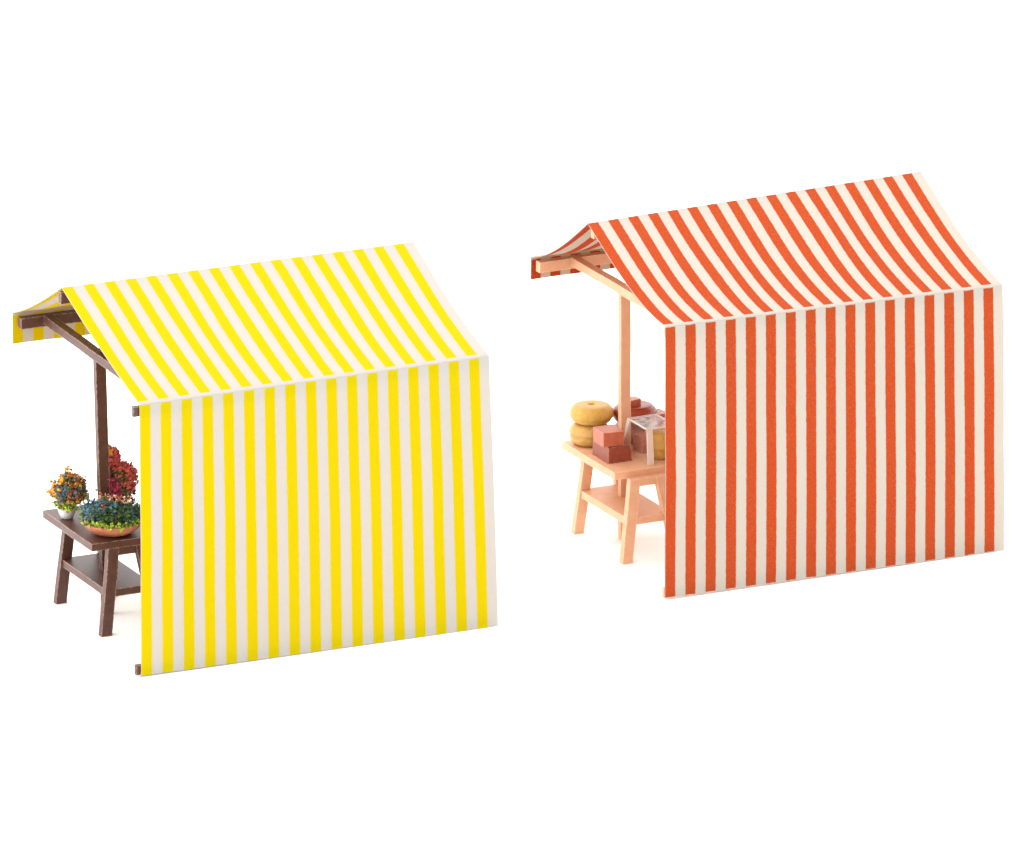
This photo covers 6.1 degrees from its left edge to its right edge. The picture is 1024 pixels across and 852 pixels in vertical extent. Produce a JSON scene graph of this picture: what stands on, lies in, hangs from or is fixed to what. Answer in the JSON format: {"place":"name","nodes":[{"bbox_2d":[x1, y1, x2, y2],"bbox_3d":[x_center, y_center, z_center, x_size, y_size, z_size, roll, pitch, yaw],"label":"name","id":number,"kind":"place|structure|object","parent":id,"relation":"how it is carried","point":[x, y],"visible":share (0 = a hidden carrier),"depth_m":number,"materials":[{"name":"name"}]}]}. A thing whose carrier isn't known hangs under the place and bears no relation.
{"place":"outdoors","nodes":[
{"label":"outdoors","id":0,"kind":"place"},
{"bbox_2d":[0,0,1023,851],"bbox_3d":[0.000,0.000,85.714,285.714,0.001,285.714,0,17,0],"label":"ground","id":1,"kind":"structure","parent":0,"point":[588,692],"depth_m":85.58,"materials":[{"name":"white"}]},
{"bbox_2d":[43,505,140,636],"bbox_3d":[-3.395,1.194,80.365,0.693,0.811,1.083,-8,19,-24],"label":"trestle table","id":2,"kind":"object","parent":1,"relation":"on","point":[113,580],"visible":0.62,"depth_m":80.03,"materials":[{"name":"brown wood"}]},
{"bbox_2d":[45,465,89,518],"bbox_3d":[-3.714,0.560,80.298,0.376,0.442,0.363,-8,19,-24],"label":"potted plant","id":3,"kind":"object","parent":2,"relation":"on","point":[68,490],"visible":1,"depth_m":80.23,"materials":[{"name":"plant"}]},
{"bbox_2d":[78,492,140,536],"bbox_3d":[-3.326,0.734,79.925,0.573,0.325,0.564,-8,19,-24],"label":"planted bowl","id":4,"kind":"object","parent":2,"relation":"on","point":[103,517],"visible":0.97,"depth_m":79.81,"materials":[{"name":"ceramic"}]},
{"bbox_2d":[95,443,138,503],"bbox_3d":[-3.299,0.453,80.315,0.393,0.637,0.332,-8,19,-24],"label":"potted plant","id":5,"kind":"object","parent":2,"relation":"on","point":[123,476],"visible":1,"depth_m":80.23,"materials":[{"name":"plant"}]},
{"bbox_2d":[12,242,497,675],"bbox_3d":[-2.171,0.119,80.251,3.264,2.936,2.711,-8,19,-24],"label":"market stall","id":6,"kind":"object","parent":1,"relation":"on","point":[316,460],"visible":1,"depth_m":79.28,"materials":[{"name":"yellow fabric"}]},
{"bbox_2d":[561,440,664,564],"bbox_3d":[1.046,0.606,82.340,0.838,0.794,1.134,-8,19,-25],"label":"trestle table","id":7,"kind":"object","parent":1,"relation":"on","point":[632,509],"visible":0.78,"depth_m":81.92,"materials":[{"name":"beige wood"}]},
{"bbox_2d":[569,422,607,446],"bbox_3d":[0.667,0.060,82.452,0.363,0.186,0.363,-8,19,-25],"label":"cheese wheel","id":8,"kind":"object","parent":7,"relation":"on","point":[581,435],"visible":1,"depth_m":82.31,"materials":[{"name":"yellow food"}]},
{"bbox_2d":[569,400,613,425],"bbox_3d":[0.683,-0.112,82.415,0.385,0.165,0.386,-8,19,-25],"label":"cheese wheel","id":9,"kind":"object","parent":8,"relation":"on","point":[591,412],"visible":1,"depth_m":82.29,"materials":[{"name":"yellow food"}]},
{"bbox_2d":[592,441,631,463],"bbox_3d":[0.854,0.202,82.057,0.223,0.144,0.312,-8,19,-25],"label":"food block","id":10,"kind":"object","parent":7,"relation":"on","point":[614,454],"depth_m":81.94,"materials":[{"name":"food"}]},
{"bbox_2d":[593,424,623,446],"bbox_3d":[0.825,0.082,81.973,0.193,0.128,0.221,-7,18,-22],"label":"food block","id":11,"kind":"object","parent":10,"relation":"on","point":[608,435],"depth_m":81.90,"materials":[{"name":"food"}]},
{"bbox_2d":[615,422,648,442],"bbox_3d":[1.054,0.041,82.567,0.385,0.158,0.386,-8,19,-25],"label":"cheese wheel","id":12,"kind":"object","parent":7,"relation":"on","point":[634,429],"visible":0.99,"depth_m":82.41,"materials":[{"name":"red food"}]},
{"bbox_2d":[613,400,656,425],"bbox_3d":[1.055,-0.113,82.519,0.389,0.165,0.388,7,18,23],"label":"cheese wheel","id":13,"kind":"object","parent":12,"relation":"on","point":[645,408],"visible":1,"depth_m":82.39,"materials":[{"name":"red food"}]},
{"bbox_2d":[631,396,640,406],"bbox_3d":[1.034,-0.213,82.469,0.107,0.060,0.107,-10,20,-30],"label":"food block","id":14,"kind":"object","parent":13,"relation":"on","point":[635,401],"depth_m":82.44,"materials":[{"name":"food"}]},
{"bbox_2d":[633,431,646,453],"bbox_3d":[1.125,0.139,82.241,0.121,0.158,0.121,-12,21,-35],"label":"food block","id":15,"kind":"object","parent":7,"relation":"on","point":[639,442],"depth_m":82.20,"materials":[{"name":"food"}]},
{"bbox_2d":[624,414,664,465],"bbox_3d":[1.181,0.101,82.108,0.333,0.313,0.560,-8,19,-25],"label":"display cover","id":16,"kind":"object","parent":7,"relation":"on","point":[649,436],"visible":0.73,"depth_m":81.89,"materials":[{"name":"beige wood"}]},
{"bbox_2d":[653,429,664,459],"bbox_3d":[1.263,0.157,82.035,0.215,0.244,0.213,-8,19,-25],"label":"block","id":17,"kind":"object","parent":7,"relation":"on","point":[659,443],"visible":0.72,"depth_m":81.94,"materials":[{"name":"yellow food"}]},
{"bbox_2d":[655,408,664,428],"bbox_3d":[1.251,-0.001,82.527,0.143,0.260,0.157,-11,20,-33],"label":"food block","id":18,"kind":"object","parent":7,"relation":"on","point":[660,422],"depth_m":82.44,"materials":[{"name":"food"}]},
{"bbox_2d":[530,171,1003,597],"bbox_3d":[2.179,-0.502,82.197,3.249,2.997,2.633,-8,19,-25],"label":"market stall","id":19,"kind":"object","parent":1,"relation":"on","point":[834,379],"visible":1,"depth_m":81.27,"materials":[{"name":"orange fabric"}]}
]}

